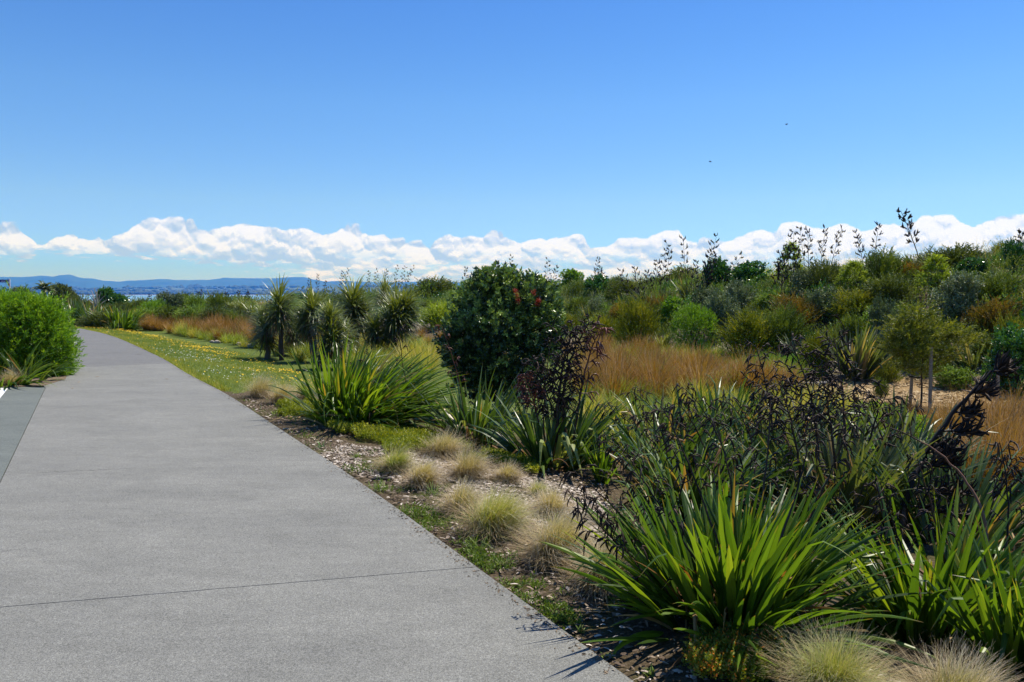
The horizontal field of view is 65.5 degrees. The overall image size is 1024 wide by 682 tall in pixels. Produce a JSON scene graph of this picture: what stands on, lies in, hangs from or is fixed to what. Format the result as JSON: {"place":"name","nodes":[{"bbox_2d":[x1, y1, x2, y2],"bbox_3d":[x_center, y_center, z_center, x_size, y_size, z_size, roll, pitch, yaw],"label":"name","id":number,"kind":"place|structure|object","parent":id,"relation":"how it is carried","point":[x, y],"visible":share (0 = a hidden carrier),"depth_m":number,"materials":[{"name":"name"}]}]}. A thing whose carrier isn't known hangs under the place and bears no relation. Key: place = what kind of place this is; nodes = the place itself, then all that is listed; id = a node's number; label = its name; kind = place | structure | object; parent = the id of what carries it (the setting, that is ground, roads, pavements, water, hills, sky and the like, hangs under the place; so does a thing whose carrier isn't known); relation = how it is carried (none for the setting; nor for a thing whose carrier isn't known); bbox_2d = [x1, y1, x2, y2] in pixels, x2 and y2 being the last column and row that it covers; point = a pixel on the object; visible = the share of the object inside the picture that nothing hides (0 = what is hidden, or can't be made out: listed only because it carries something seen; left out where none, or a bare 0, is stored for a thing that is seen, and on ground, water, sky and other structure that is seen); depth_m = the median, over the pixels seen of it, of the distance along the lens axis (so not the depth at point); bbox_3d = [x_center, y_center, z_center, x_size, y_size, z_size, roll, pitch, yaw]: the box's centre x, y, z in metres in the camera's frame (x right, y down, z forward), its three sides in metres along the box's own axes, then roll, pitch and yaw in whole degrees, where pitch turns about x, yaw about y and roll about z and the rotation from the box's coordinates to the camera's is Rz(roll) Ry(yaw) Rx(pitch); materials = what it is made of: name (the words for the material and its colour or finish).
{"place":"outdoors","nodes":[
{"label":"outdoors","id":0,"kind":"place"},
{"bbox_2d":[0,387,44,481],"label":"driveway","id":1,"kind":"structure","parent":0,"point":[18,406],"depth_m":10.21,"materials":[{"name":"concrete"}]},
{"bbox_2d":[33,287,399,294],"bbox_3d":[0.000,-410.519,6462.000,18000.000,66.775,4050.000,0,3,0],"label":"land","id":2,"kind":"structure","parent":0,"point":[313,288],"depth_m":6168.25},
{"bbox_2d":[0,284,417,294],"bbox_3d":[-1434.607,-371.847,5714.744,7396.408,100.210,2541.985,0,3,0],"label":"trees","id":3,"kind":"object","parent":2,"relation":"on","point":[190,289],"visible":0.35,"depth_m":5138.27,"materials":[{"name":"plant"}]},
{"bbox_2d":[0,274,459,287],"bbox_3d":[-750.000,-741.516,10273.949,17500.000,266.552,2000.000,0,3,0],"label":"hills","id":4,"kind":"structure","parent":0,"point":[68,279],"depth_m":10352.81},
{"bbox_2d":[0,328,633,681],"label":"path","id":5,"kind":"structure","parent":0,"point":[162,520],"depth_m":4.59,"materials":[{"name":"concrete"}]},
{"bbox_2d":[103,333,629,681],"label":"edge debris","id":6,"kind":"object","parent":5,"relation":"on","point":[597,659],"visible":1,"depth_m":4.26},
{"bbox_2d":[0,0,1023,284],"label":"sky","id":7,"kind":"structure","parent":0,"point":[140,139],"materials":[{"name":"blue"}]},
{"bbox_2d":[75,267,1023,681],"bbox_3d":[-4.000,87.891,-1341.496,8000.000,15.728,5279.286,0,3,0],"label":"ground","id":8,"kind":"structure","parent":0,"point":[665,649],"depth_m":6.36,"materials":[{"name":"soil"}]},
{"bbox_2d":[0,335,64,389],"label":"flax","id":9,"kind":"object","parent":8,"relation":"on","point":[29,377],"visible":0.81,"depth_m":13.52,"materials":[{"name":"green plant"}]},
{"bbox_2d":[0,346,83,382],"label":"flax","id":10,"kind":"object","parent":8,"relation":"on","point":[7,361],"visible":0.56,"depth_m":14.05,"materials":[{"name":"green plant"}]},
{"bbox_2d":[0,279,86,377],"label":"hedge bush","id":11,"kind":"object","parent":8,"relation":"on","point":[30,321],"visible":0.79,"depth_m":14.79,"materials":[{"name":"green plant"}]},
{"bbox_2d":[85,302,150,331],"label":"flax","id":12,"kind":"object","parent":8,"relation":"on","point":[128,324],"visible":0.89,"depth_m":36.54,"materials":[{"name":"green plant"}]},
{"bbox_2d":[70,326,234,390],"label":"edge grass","id":13,"kind":"structure","parent":8,"relation":"on","point":[214,383],"depth_m":17.04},
{"bbox_2d":[74,325,315,392],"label":"lawn grass","id":14,"kind":"structure","parent":8,"relation":"on","point":[215,361],"depth_m":20.23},
{"bbox_2d":[167,319,247,344],"bbox_3d":[-12.242,-0.466,32.257,2.230,0.879,9.076,-2,4,-35],"label":"grass edge","id":15,"kind":"object","parent":8,"relation":"on","point":[228,338],"depth_m":32.07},
{"bbox_2d":[130,305,363,348],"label":"distant rushes","id":16,"kind":"object","parent":8,"relation":"on","point":[154,324],"visible":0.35,"depth_m":35.33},
{"bbox_2d":[245,308,289,359],"bbox_3d":[-7.042,-0.235,22.897,1.453,1.697,1.449,0,3,0],"label":"cabbage tree","id":17,"kind":"object","parent":8,"relation":"on","point":[266,342],"visible":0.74,"depth_m":22.73,"materials":[{"name":"green plant"}]},
{"bbox_2d":[248,273,305,359],"bbox_3d":[-6.563,-0.686,22.530,1.902,2.572,1.828,0,3,0],"label":"cabbage tree","id":18,"kind":"object","parent":8,"relation":"on","point":[282,316],"visible":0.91,"depth_m":22.35,"materials":[{"name":"green plant"}]},
{"bbox_2d":[287,280,334,362],"bbox_3d":[-5.434,-0.533,21.801,1.539,2.372,1.568,0,3,0],"label":"cabbage tree","id":19,"kind":"object","parent":8,"relation":"on","point":[305,318],"visible":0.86,"depth_m":21.68,"materials":[{"name":"green plant"}]},
{"bbox_2d":[75,278,567,314],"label":"distant bushes","id":20,"kind":"object","parent":8,"relation":"on","point":[335,296],"visible":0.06,"depth_m":51.62,"materials":[{"name":"green plant"}]},
{"bbox_2d":[305,298,359,368],"bbox_3d":[-4.459,-0.093,19.790,1.468,1.938,1.521,0,3,0],"label":"cabbage tree","id":21,"kind":"object","parent":8,"relation":"on","point":[330,322],"visible":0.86,"depth_m":19.67,"materials":[{"name":"green plant"}]},
{"bbox_2d":[253,330,441,376],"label":"grass by the trees","id":22,"kind":"structure","parent":8,"relation":"on","point":[417,349],"depth_m":21.05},
{"bbox_2d":[325,272,382,349],"bbox_3d":[-4.893,-0.879,24.501,2.160,2.728,2.223,0,3,0],"label":"cabbage tree","id":23,"kind":"object","parent":8,"relation":"on","point":[356,307],"visible":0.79,"depth_m":24.36,"materials":[{"name":"green plant"}]},
{"bbox_2d":[260,325,472,439],"bbox_3d":[-1.670,0.691,10.043,2.639,1.799,2.777,-3,5,-43],"label":"flax","id":24,"kind":"object","parent":8,"relation":"on","point":[355,391],"visible":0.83,"depth_m":9.68,"materials":[{"name":"green plant"}]},
{"bbox_2d":[354,309,393,351],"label":"cabbage tree","id":25,"kind":"object","parent":8,"relation":"on","point":[375,333],"visible":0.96,"depth_m":22.72,"materials":[{"name":"green plant"}]},
{"bbox_2d":[271,396,488,460],"bbox_3d":[-1.851,1.012,9.824,1.328,0.380,4.991,-3,5,-40],"label":"green mat","id":26,"kind":"object","parent":8,"relation":"on","point":[377,432],"visible":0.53,"depth_m":9.00,"materials":[{"name":"green plant"}]},
{"bbox_2d":[361,437,422,476],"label":"tussock grass","id":27,"kind":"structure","parent":8,"relation":"on","point":[399,459],"depth_m":7.07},
{"bbox_2d":[365,279,430,356],"bbox_3d":[-3.363,-0.559,23.189,1.996,2.575,2.111,-3,4,-37],"label":"cabbage tree","id":28,"kind":"object","parent":8,"relation":"on","point":[400,311],"visible":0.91,"depth_m":23.01,"materials":[{"name":"green plant"}]},
{"bbox_2d":[388,450,454,494],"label":"tussock grass","id":29,"kind":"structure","parent":8,"relation":"on","point":[421,478],"depth_m":6.53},
{"bbox_2d":[409,275,458,296],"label":"shrub","id":30,"kind":"object","parent":8,"relation":"on","point":[442,282],"visible":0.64,"depth_m":50.18,"materials":[{"name":"green plant"}]},
{"bbox_2d":[416,298,457,330],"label":"shrub","id":31,"kind":"object","parent":8,"relation":"on","point":[433,315],"visible":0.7,"depth_m":35.91,"materials":[{"name":"green plant"}]},
{"bbox_2d":[411,425,477,460],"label":"tussock grass","id":32,"kind":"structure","parent":8,"relation":"on","point":[443,445],"depth_m":8.12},
{"bbox_2d":[429,473,490,517],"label":"tussock grass","id":33,"kind":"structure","parent":8,"relation":"on","point":[452,504],"depth_m":5.73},
{"bbox_2d":[320,443,610,537],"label":"dense woodchips","id":34,"kind":"object","parent":8,"relation":"on","point":[444,467],"visible":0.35,"depth_m":7.08,"materials":[{"name":"brown wood"}]},
{"bbox_2d":[430,440,504,482],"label":"tussock grass","id":35,"kind":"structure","parent":8,"relation":"on","point":[470,468],"depth_m":6.99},
{"bbox_2d":[406,323,552,448],"bbox_3d":[-0.522,0.743,9.627,1.709,1.915,1.761,-3,5,-42],"label":"flax","id":36,"kind":"object","parent":8,"relation":"on","point":[466,418],"visible":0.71,"depth_m":9.48,"materials":[{"name":"green plant"}]},
{"bbox_2d":[437,477,554,547],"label":"tussock grass","id":37,"kind":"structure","parent":8,"relation":"on","point":[497,516],"depth_m":5.22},
{"bbox_2d":[431,260,566,412],"bbox_3d":[-0.149,-0.032,12.298,1.952,2.441,1.884,-3,5,-41],"label":"flowering tree","id":38,"kind":"object","parent":8,"relation":"on","point":[488,342],"visible":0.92,"depth_m":12.08,"materials":[{"name":"green plant"}]},
{"bbox_2d":[482,458,533,486],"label":"tussock grass","id":39,"kind":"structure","parent":8,"relation":"on","point":[509,473],"depth_m":6.96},
{"bbox_2d":[480,444,551,472],"bbox_3d":[-0.007,1.215,8.286,0.605,0.231,1.474,-1,4,-19],"label":"back green mat","id":40,"kind":"object","parent":8,"relation":"on","point":[523,460],"visible":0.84,"depth_m":8.01,"materials":[{"name":"green plant"}]},
{"bbox_2d":[238,397,812,680],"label":"seedling weeds","id":41,"kind":"object","parent":8,"relation":"on","point":[477,557],"visible":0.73,"depth_m":4.76,"materials":[{"name":"green plant"}]},
{"bbox_2d":[520,481,586,520],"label":"tussock grass","id":42,"kind":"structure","parent":8,"relation":"on","point":[555,501],"depth_m":5.88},
{"bbox_2d":[465,312,642,480],"bbox_3d":[0.566,0.691,8.319,1.913,1.985,1.808,-2,4,-29],"label":"flax","id":43,"kind":"object","parent":8,"relation":"on","point":[556,446],"visible":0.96,"depth_m":8.21,"materials":[{"name":"green plant"}]},
{"bbox_2d":[498,495,613,578],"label":"tussock grass","id":44,"kind":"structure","parent":8,"relation":"on","point":[546,552],"depth_m":4.68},
{"bbox_2d":[544,527,644,610],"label":"tussock grass","id":45,"kind":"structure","parent":8,"relation":"on","point":[597,588],"depth_m":4.27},
{"bbox_2d":[578,423,622,483],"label":"flax","id":46,"kind":"object","parent":8,"relation":"on","point":[606,464],"visible":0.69,"depth_m":7.79,"materials":[{"name":"green plant"}]},
{"bbox_2d":[600,275,651,304],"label":"shrub","id":47,"kind":"object","parent":8,"relation":"on","point":[617,288],"visible":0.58,"depth_m":31.43,"materials":[{"name":"green plant"}]},
{"bbox_2d":[232,392,1020,681],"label":"woodchips","id":48,"kind":"object","parent":8,"relation":"on","point":[669,672],"visible":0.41,"depth_m":4.63,"materials":[{"name":"brown wood"}]},
{"bbox_2d":[610,292,664,344],"bbox_3d":[3.686,-0.506,23.555,1.705,1.919,1.534,-1,4,-21],"label":"shrub","id":49,"kind":"object","parent":8,"relation":"on","point":[639,315],"visible":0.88,"depth_m":23.41,"materials":[{"name":"green plant"}]},
{"bbox_2d":[261,235,1023,365],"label":"olive scrub","id":50,"kind":"object","parent":8,"relation":"on","point":[759,293],"visible":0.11,"depth_m":23.86,"materials":[{"name":"green plant"}]},
{"bbox_2d":[269,249,1023,375],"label":"green bushes","id":51,"kind":"object","parent":8,"relation":"on","point":[721,285],"visible":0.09,"depth_m":25.96,"materials":[{"name":"green plant"}]},
{"bbox_2d":[617,240,678,304],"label":"flax","id":52,"kind":"object","parent":8,"relation":"on","point":[636,293],"visible":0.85,"depth_m":29.12,"materials":[{"name":"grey plant"}]},
{"bbox_2d":[277,247,1023,375],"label":"olive bushes","id":53,"kind":"object","parent":8,"relation":"on","point":[765,310],"visible":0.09,"depth_m":21.73,"materials":[{"name":"green plant"}]},
{"bbox_2d":[301,253,1023,350],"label":"dark glossy bushes","id":54,"kind":"object","parent":8,"relation":"on","point":[703,345],"visible":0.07,"depth_m":22.41,"materials":[{"name":"green plant"}]},
{"bbox_2d":[559,379,766,483],"bbox_3d":[1.630,1.042,8.245,1.952,1.394,2.409,2,4,36],"label":"flax","id":55,"kind":"object","parent":8,"relation":"on","point":[691,445],"visible":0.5,"depth_m":8.14,"materials":[{"name":"green plant"}]},
{"bbox_2d":[318,245,1020,367],"bbox_3d":[3.014,-2.336,36.009,16.262,3.647,74.155,-2,4,-35],"label":"green scrub","id":56,"kind":"object","parent":8,"relation":"on","point":[796,296],"visible":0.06,"depth_m":22.07,"materials":[{"name":"green plant"}]},
{"bbox_2d":[554,329,818,402],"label":"brown rushes","id":57,"kind":"object","parent":8,"relation":"on","point":[655,371],"visible":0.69,"depth_m":14.93,"materials":[{"name":"plant"}]},
{"bbox_2d":[565,338,812,404],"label":"green rushes","id":58,"kind":"object","parent":8,"relation":"on","point":[591,389],"visible":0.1,"depth_m":13.54,"materials":[{"name":"green plant"}]},
{"bbox_2d":[669,301,718,347],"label":"shrub","id":59,"kind":"object","parent":8,"relation":"on","point":[699,318],"visible":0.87,"depth_m":22.40,"materials":[{"name":"green plant"}]},
{"bbox_2d":[584,382,812,522],"bbox_3d":[1.555,1.062,6.724,2.019,1.391,1.953,-3,5,-42],"label":"flax","id":60,"kind":"object","parent":8,"relation":"on","point":[701,470],"visible":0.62,"depth_m":6.68,"materials":[{"name":"green plant"}]},
{"bbox_2d":[673,232,743,300],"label":"flax","id":61,"kind":"object","parent":8,"relation":"on","point":[682,290],"visible":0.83,"depth_m":28.11,"materials":[{"name":"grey plant"}]},
{"bbox_2d":[701,255,732,288],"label":"shrub","id":62,"kind":"object","parent":8,"relation":"on","point":[720,267],"visible":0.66,"depth_m":28.42,"materials":[{"name":"green plant"}]},
{"bbox_2d":[703,287,742,337],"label":"shrub","id":63,"kind":"object","parent":8,"relation":"on","point":[719,306],"visible":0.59,"depth_m":22.85,"materials":[{"name":"plant"}]},
{"bbox_2d":[631,371,826,451],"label":"flax","id":64,"kind":"object","parent":8,"relation":"on","point":[699,396],"visible":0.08,"depth_m":9.26,"materials":[{"name":"green plant"}]},
{"bbox_2d":[677,614,793,681],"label":"shrub","id":65,"kind":"object","parent":8,"relation":"on","point":[704,656],"visible":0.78,"depth_m":3.33,"materials":[{"name":"green plant"}]},
{"bbox_2d":[450,239,1021,371],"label":"grey bushes","id":66,"kind":"object","parent":8,"relation":"on","point":[754,309],"visible":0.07,"depth_m":22.59,"materials":[{"name":"plant"}]},
{"bbox_2d":[536,384,941,676],"bbox_3d":[1.081,0.971,3.967,1.915,1.454,1.921,0,3,0],"label":"flax","id":67,"kind":"object","parent":8,"relation":"on","point":[715,560],"visible":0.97,"depth_m":3.79,"materials":[{"name":"green plant"}]},
{"bbox_2d":[722,277,758,314],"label":"shrub","id":68,"kind":"object","parent":8,"relation":"on","point":[742,292],"visible":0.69,"depth_m":24.22,"materials":[{"name":"plant"}]},
{"bbox_2d":[712,305,779,355],"bbox_3d":[6.064,-0.161,20.396,1.871,1.523,1.671,0,4,-7],"label":"shrub","id":69,"kind":"object","parent":8,"relation":"on","point":[748,327],"visible":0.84,"depth_m":20.10,"materials":[{"name":"green plant"}]},
{"bbox_2d":[729,260,772,289],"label":"shrub","id":70,"kind":"object","parent":8,"relation":"on","point":[745,269],"visible":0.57,"depth_m":26.95,"materials":[{"name":"green plant"}]},
{"bbox_2d":[670,338,866,507],"bbox_3d":[2.703,0.837,7.711,1.951,1.711,1.810,-3,4,-38],"label":"flax","id":71,"kind":"object","parent":8,"relation":"on","point":[761,444],"visible":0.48,"depth_m":7.81,"materials":[{"name":"green plant"}]},
{"bbox_2d":[759,301,815,351],"bbox_3d":[6.902,-0.321,20.532,1.684,1.449,1.563,-1,4,-9],"label":"shrub","id":72,"kind":"object","parent":8,"relation":"on","point":[788,321],"visible":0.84,"depth_m":20.26,"materials":[{"name":"green plant"}]},
{"bbox_2d":[770,229,804,300],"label":"flax","id":73,"kind":"object","parent":8,"relation":"on","point":[778,268],"visible":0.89,"depth_m":24.11,"materials":[{"name":"green plant"}]},
{"bbox_2d":[769,285,824,326],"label":"shrub","id":74,"kind":"object","parent":8,"relation":"on","point":[801,304],"visible":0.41,"depth_m":21.02,"materials":[{"name":"green plant"}]},
{"bbox_2d":[714,374,899,461],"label":"flax","id":75,"kind":"object","parent":8,"relation":"on","point":[809,422],"visible":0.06,"depth_m":9.05,"materials":[{"name":"green plant"}]},
{"bbox_2d":[796,319,844,370],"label":"shrub","id":76,"kind":"object","parent":8,"relation":"on","point":[815,343],"visible":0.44,"depth_m":17.82,"materials":[{"name":"green plant"}]},
{"bbox_2d":[803,283,840,321],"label":"shrub","id":77,"kind":"object","parent":8,"relation":"on","point":[817,295],"visible":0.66,"depth_m":21.16,"materials":[{"name":"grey plant"}]},
{"bbox_2d":[801,255,850,291],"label":"shrub","id":78,"kind":"object","parent":8,"relation":"on","point":[828,269],"visible":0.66,"depth_m":23.04,"materials":[{"name":"green plant"}]},
{"bbox_2d":[733,614,946,681],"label":"tussock grass","id":79,"kind":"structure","parent":8,"relation":"on","point":[828,667],"depth_m":3.16,"materials":[{"name":"plant"}]},
{"bbox_2d":[833,310,867,345],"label":"shrub","id":80,"kind":"object","parent":8,"relation":"on","point":[851,324],"visible":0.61,"depth_m":19.24,"materials":[{"name":"green plant"}]},
{"bbox_2d":[829,260,873,295],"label":"shrub","id":81,"kind":"object","parent":8,"relation":"on","point":[853,265],"visible":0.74,"depth_m":22.19,"materials":[{"name":"green plant"}]},
{"bbox_2d":[806,314,900,379],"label":"flax","id":82,"kind":"object","parent":8,"relation":"on","point":[867,355],"visible":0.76,"depth_m":16.87,"materials":[{"name":"green plant"}]},
{"bbox_2d":[822,285,893,320],"bbox_3d":[9.006,-0.947,20.618,1.925,1.014,1.720,-1,4,-21],"label":"shrub","id":83,"kind":"object","parent":8,"relation":"on","point":[864,299],"visible":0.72,"depth_m":20.46,"materials":[{"name":"green plant"}]},
{"bbox_2d":[724,330,1005,542],"bbox_3d":[2.884,0.866,6.646,2.247,1.894,1.978,0,3,0],"label":"flax","id":84,"kind":"object","parent":8,"relation":"on","point":[890,460],"visible":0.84,"depth_m":6.68,"materials":[{"name":"green plant"}]},
{"bbox_2d":[865,293,901,345],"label":"shrub","id":85,"kind":"object","parent":8,"relation":"on","point":[884,307],"visible":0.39,"depth_m":18.43,"materials":[{"name":"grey plant"}]},
{"bbox_2d":[853,243,918,286],"bbox_3d":[10.560,-2.022,22.495,1.801,1.444,2.049,0,3,4],"label":"shrub","id":86,"kind":"object","parent":8,"relation":"on","point":[885,262],"visible":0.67,"depth_m":22.24,"materials":[{"name":"green plant"}]},
{"bbox_2d":[837,399,934,471],"bbox_3d":[4.622,1.127,9.797,1.193,0.378,5.482,1,4,19],"label":"leafy cover","id":87,"kind":"object","parent":8,"relation":"on","point":[919,418],"visible":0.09,"depth_m":10.24,"materials":[{"name":"green plant"}]},
{"bbox_2d":[859,270,923,306],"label":"shrub","id":88,"kind":"object","parent":8,"relation":"on","point":[884,286],"visible":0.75,"depth_m":20.32,"materials":[{"name":"green plant"}]},
{"bbox_2d":[791,424,1023,669],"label":"flax","id":89,"kind":"object","parent":8,"relation":"on","point":[925,609],"visible":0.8,"depth_m":4.01,"materials":[{"name":"green plant"}]},
{"bbox_2d":[804,387,1023,497],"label":"flax","id":90,"kind":"object","parent":8,"relation":"on","point":[907,421],"visible":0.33,"depth_m":7.63,"materials":[{"name":"green plant"}]},
{"bbox_2d":[806,377,1023,418],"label":"straw mulch","id":91,"kind":"object","parent":8,"relation":"on","point":[905,392],"visible":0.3,"depth_m":15.03,"materials":[{"name":"beige plant"}]},
{"bbox_2d":[933,364,981,390],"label":"shrub","id":92,"kind":"object","parent":91,"relation":"on","point":[961,378],"visible":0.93,"depth_m":15.39,"materials":[{"name":"green plant"}]},
{"bbox_2d":[823,349,1023,556],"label":"flax","id":93,"kind":"object","parent":8,"relation":"on","point":[949,449],"visible":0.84,"depth_m":6.06,"materials":[{"name":"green plant"}]},
{"bbox_2d":[867,294,991,403],"bbox_3d":[6.806,0.177,13.063,1.829,1.997,1.234,0,3,0],"label":"young tree","id":94,"kind":"object","parent":8,"relation":"on","point":[922,326],"visible":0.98,"depth_m":12.93,"materials":[{"name":"green plant"}]},
{"bbox_2d":[907,252,952,296],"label":"shrub","id":95,"kind":"object","parent":8,"relation":"on","point":[934,258],"visible":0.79,"depth_m":20.36,"materials":[{"name":"green plant"}]},
{"bbox_2d":[860,631,1023,681],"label":"tussock grass","id":96,"kind":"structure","parent":8,"relation":"on","point":[958,675],"depth_m":3.13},
{"bbox_2d":[907,241,990,277],"bbox_3d":[12.259,-2.226,22.277,1.972,1.115,2.249,0,3,4],"label":"shrub","id":97,"kind":"object","parent":8,"relation":"on","point":[959,254],"visible":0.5,"depth_m":21.91,"materials":[{"name":"green plant"}]},
{"bbox_2d":[922,269,985,323],"bbox_3d":[10.378,-0.983,18.511,1.540,1.394,1.428,-6,5,-39],"label":"shrub","id":98,"kind":"object","parent":8,"relation":"on","point":[958,287],"visible":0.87,"depth_m":18.27,"materials":[{"name":"plant"}]},
{"bbox_2d":[901,509,1023,681],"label":"flax","id":99,"kind":"object","parent":8,"relation":"on","point":[1009,639],"visible":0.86,"depth_m":3.62,"materials":[{"name":"green plant"}]},
{"bbox_2d":[922,380,1023,498],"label":"rushes by the edge","id":100,"kind":"object","parent":8,"relation":"on","point":[1010,428],"visible":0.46,"depth_m":8.66,"materials":[{"name":"plant"}]},
{"bbox_2d":[960,289,1023,334],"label":"shrub","id":101,"kind":"object","parent":8,"relation":"on","point":[992,308],"visible":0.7,"depth_m":17.33,"materials":[{"name":"green plant"}]},
{"bbox_2d":[969,264,1023,306],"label":"shrub","id":102,"kind":"object","parent":8,"relation":"on","point":[995,286],"visible":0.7,"depth_m":18.31,"materials":[{"name":"green plant"}]},
{"bbox_2d":[979,321,1023,396],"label":"shrub","id":103,"kind":"object","parent":8,"relation":"on","point":[1008,338],"visible":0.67,"depth_m":14.56,"materials":[{"name":"green plant"}]},
{"bbox_2d":[1000,236,1023,271],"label":"shrub","id":104,"kind":"object","parent":8,"relation":"on","point":[1012,248],"visible":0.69,"depth_m":20.41,"materials":[{"name":"green plant"}]},
{"bbox_2d":[604,336,819,379],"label":"pale swale grass","id":105,"kind":"structure","parent":0,"point":[740,353],"depth_m":20.07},
{"bbox_2d":[567,378,879,463],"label":"swale grass","id":106,"kind":"structure","parent":0,"point":[614,402],"depth_m":11.85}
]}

